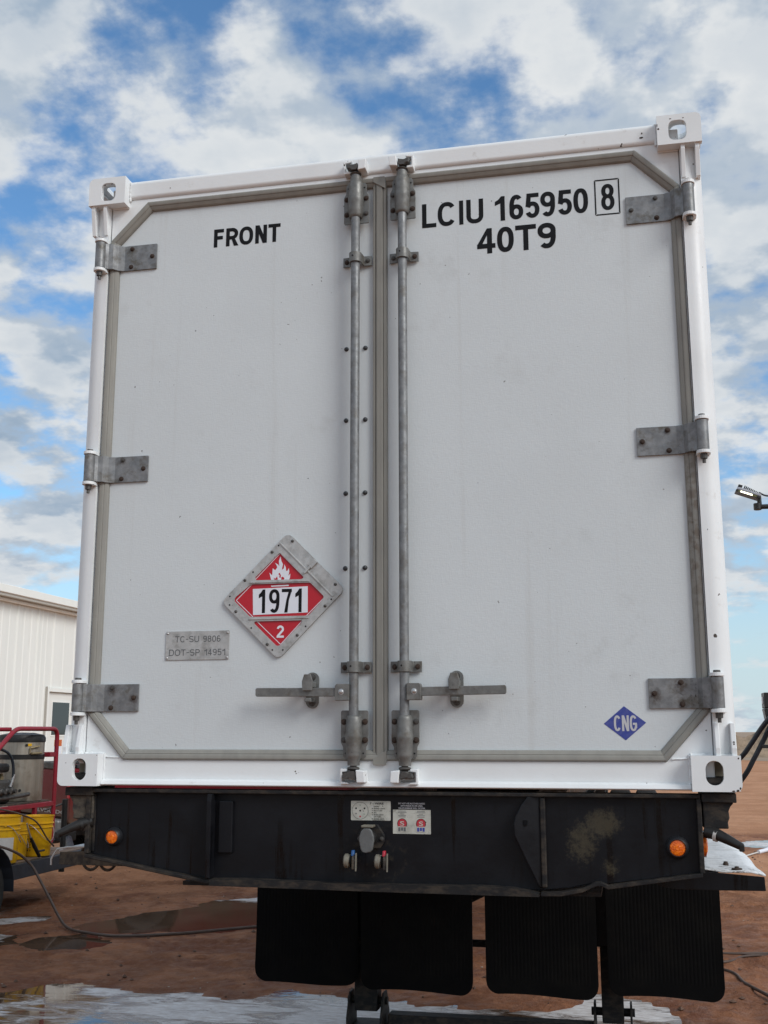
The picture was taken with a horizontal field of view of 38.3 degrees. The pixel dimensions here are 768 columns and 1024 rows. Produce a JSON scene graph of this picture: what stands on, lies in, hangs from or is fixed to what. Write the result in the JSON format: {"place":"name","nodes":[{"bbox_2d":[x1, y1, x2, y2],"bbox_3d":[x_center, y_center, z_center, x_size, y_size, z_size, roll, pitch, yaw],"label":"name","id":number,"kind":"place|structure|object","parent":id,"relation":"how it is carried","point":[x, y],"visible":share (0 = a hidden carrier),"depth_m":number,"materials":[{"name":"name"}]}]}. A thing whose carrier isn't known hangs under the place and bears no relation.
{"place":"outdoors","nodes":[
{"label":"outdoors","id":0,"kind":"place"},
{"bbox_2d":[0,583,77,806],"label":"metal building","id":1,"kind":"structure","parent":0,"point":[37,643],"depth_m":24.76,"materials":[{"name":"painted metal"}]},
{"bbox_2d":[54,740,61,753],"bbox_3d":[-7.555,5.472,25.608,0.008,0.390,0.340,-2,-12,12],"label":"notice sign","id":2,"kind":"object","parent":1,"relation":"attached to","point":[60,743],"visible":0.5,"depth_m":25.72,"materials":[{"name":"white"}]},
{"bbox_2d":[46,692,71,760],"bbox_3d":[-7.575,5.210,25.701,0.076,1.980,1.330,-2,-12,12],"label":"door","id":3,"kind":"structure","parent":1,"relation":"in","point":[59,710],"depth_m":25.68,"materials":[{"name":"white metal"}]},
{"bbox_2d":[0,760,767,1023],"bbox_3d":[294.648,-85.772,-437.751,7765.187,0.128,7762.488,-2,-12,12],"label":"ground","id":4,"kind":"structure","parent":0,"point":[227,970],"depth_m":8.80,"materials":[{"name":"soil"}]},
{"bbox_2d":[0,916,51,942],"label":"puddle","id":5,"kind":"object","parent":4,"relation":"on","point":[3,921],"visible":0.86,"depth_m":10.33,"materials":[{"name":"liquid"}]},
{"bbox_2d":[0,799,81,908],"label":"utility trailer","id":6,"kind":"object","parent":4,"relation":"on","point":[10,872],"visible":0.45,"depth_m":10.78,"materials":[{"name":"metal"}]},
{"bbox_2d":[0,814,21,862],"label":"bucket","id":7,"kind":"object","parent":6,"relation":"on","point":[10,824],"visible":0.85,"depth_m":10.38,"materials":[{"name":"plastic"}]},
{"bbox_2d":[0,809,53,846],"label":"thin hose","id":8,"kind":"object","parent":7,"relation":"on","point":[46,837],"visible":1,"depth_m":10.69,"materials":[{"name":"black rubber"}]},
{"bbox_2d":[17,822,29,859],"bbox_3d":[-3.589,3.203,10.765,0.254,0.333,0.266,1,-11,-8],"label":"bucket","id":9,"kind":"object","parent":6,"relation":"on","point":[23,836],"visible":0.34,"depth_m":10.71,"materials":[{"name":"plastic"}]},
{"bbox_2d":[0,726,58,842],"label":"pressure washer","id":10,"kind":"object","parent":6,"relation":"on","point":[23,755],"visible":0.84,"depth_m":11.44,"materials":[{"name":"metal"}]},
{"bbox_2d":[26,823,44,857],"bbox_3d":[-3.386,3.182,10.721,0.041,0.346,0.347,-2,-12,12],"label":"spray gun","id":11,"kind":"object","parent":6,"relation":"on","point":[36,850],"visible":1,"depth_m":10.69,"materials":[{"name":"metal"}]},
{"bbox_2d":[22,814,54,856],"bbox_3d":[-3.473,3.240,11.086,0.318,0.385,0.332,-5,-12,22],"label":"bucket","id":12,"kind":"object","parent":6,"relation":"on","point":[45,821],"visible":0.69,"depth_m":10.98,"materials":[{"name":"plastic"}]},
{"bbox_2d":[0,934,111,950],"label":"puddle","id":13,"kind":"object","parent":4,"relation":"on","point":[45,943],"visible":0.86,"depth_m":9.17,"materials":[{"name":"liquid"}]},
{"bbox_2d":[54,898,256,938],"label":"puddle","id":14,"kind":"object","parent":4,"relation":"on","point":[216,914],"visible":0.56,"depth_m":10.27,"materials":[{"name":"liquid"}]},
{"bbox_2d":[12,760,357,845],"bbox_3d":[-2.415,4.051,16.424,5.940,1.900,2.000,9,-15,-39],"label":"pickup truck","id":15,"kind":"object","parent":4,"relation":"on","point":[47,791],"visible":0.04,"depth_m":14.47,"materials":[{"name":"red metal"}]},
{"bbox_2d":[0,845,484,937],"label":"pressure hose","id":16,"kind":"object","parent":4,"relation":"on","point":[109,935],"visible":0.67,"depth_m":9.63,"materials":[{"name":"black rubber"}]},
{"bbox_2d":[0,983,681,1023],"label":"puddle","id":17,"kind":"object","parent":4,"relation":"on","point":[75,1003],"visible":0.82,"depth_m":6.97,"materials":[{"name":"liquid"}]},
{"bbox_2d":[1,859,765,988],"bbox_3d":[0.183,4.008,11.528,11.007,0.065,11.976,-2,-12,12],"label":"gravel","id":18,"kind":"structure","parent":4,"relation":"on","point":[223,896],"depth_m":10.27,"materials":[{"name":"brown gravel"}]},
{"bbox_2d":[1,851,767,1010],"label":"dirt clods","id":19,"kind":"object","parent":4,"relation":"on","point":[680,1008],"visible":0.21,"depth_m":7.92,"materials":[{"name":"brown soil"}]},
{"bbox_2d":[54,785,765,1023],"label":"semitrailer chassis","id":20,"kind":"object","parent":4,"relation":"on","point":[371,893],"visible":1,"depth_m":4.05,"materials":[{"name":"black paint"}]},
{"bbox_2d":[50,846,83,864],"bbox_3d":[-1.183,1.342,4.326,0.256,0.077,0.017,-2,-11,9],"label":"rope","id":21,"kind":"object","parent":20,"relation":"hanging from","point":[64,848],"visible":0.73,"depth_m":4.34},
{"bbox_2d":[57,112,742,791],"bbox_3d":[1.250,0.929,9.930,2.438,2.438,12.203,-2,-12,12],"label":"shipping container","id":22,"kind":"object","parent":20,"relation":"on","point":[401,470],"visible":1,"depth_m":4.12,"materials":[{"name":"white metal"}]},
{"bbox_2d":[101,189,372,749],"bbox_3d":[-0.559,-0.187,4.291,1.074,2.183,0.061,-2,-12,12],"label":"door","id":23,"kind":"structure","parent":22,"relation":"in","point":[232,377],"depth_m":4.27,"materials":[{"name":"white metal"}]},
{"bbox_2d":[387,162,695,751],"bbox_3d":[0.547,-0.234,4.063,1.080,2.183,0.054,-2,-12,12],"label":"door","id":24,"kind":"structure","parent":22,"relation":"in","point":[549,559],"depth_m":4.02,"materials":[{"name":"white metal"}]},
{"bbox_2d":[723,952,767,954],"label":"ground cable","id":25,"kind":"object","parent":4,"relation":"on","point":[738,953],"visible":0.42,"depth_m":8.56,"materials":[{"name":"grey rubber"}]},
{"bbox_2d":[724,968,767,996],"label":"ground cable","id":26,"kind":"object","parent":4,"relation":"on","point":[748,984],"visible":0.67,"depth_m":7.50,"materials":[{"name":"grey rubber"}]},
{"bbox_2d":[724,954,767,962],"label":"ground cable","id":27,"kind":"object","parent":4,"relation":"on","point":[745,956],"visible":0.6,"depth_m":8.46,"materials":[{"name":"grey rubber"}]},
{"bbox_2d":[734,484,767,747],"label":"work light stand","id":28,"kind":"object","parent":4,"relation":"on","point":[749,494],"visible":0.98,"depth_m":8.60,"materials":[{"name":"metal"}]},
{"bbox_2d":[734,726,767,792],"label":"filling hose","id":29,"kind":"object","parent":28,"relation":"attached to","point":[748,769],"visible":0.61,"depth_m":8.27,"materials":[{"name":"black rubber"}]},
{"bbox_2d":[739,716,767,760],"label":"filling hose","id":30,"kind":"object","parent":28,"relation":"attached to","point":[754,738],"visible":0.51,"depth_m":8.28,"materials":[{"name":"black rubber"}]},
{"bbox_2d":[736,734,767,757],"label":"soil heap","id":31,"kind":"object","parent":4,"relation":"on","point":[742,742],"visible":0.14,"depth_m":75.41,"materials":[{"name":"beige soil"}]},
{"bbox_2d":[742,840,767,847],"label":"puddle","id":32,"kind":"object","parent":4,"relation":"on","point":[758,844],"visible":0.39,"depth_m":17.11,"materials":[{"name":"liquid"}]},
{"bbox_2d":[746,848,767,855],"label":"puddle","id":33,"kind":"object","parent":4,"relation":"on","point":[764,850],"visible":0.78,"depth_m":15.47,"materials":[{"name":"liquid"}]},
{"bbox_2d":[0,0,767,731],"label":"sky","id":34,"kind":"structure","parent":0,"point":[137,90],"materials":[{"name":"blue"}]},
{"bbox_2d":[736,732,767,760],"bbox_3d":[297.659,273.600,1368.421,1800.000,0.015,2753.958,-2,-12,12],"label":"field","id":35,"kind":"structure","parent":0,"point":[743,734],"depth_m":382.09,"materials":[{"name":"beige soil"}]}
]}

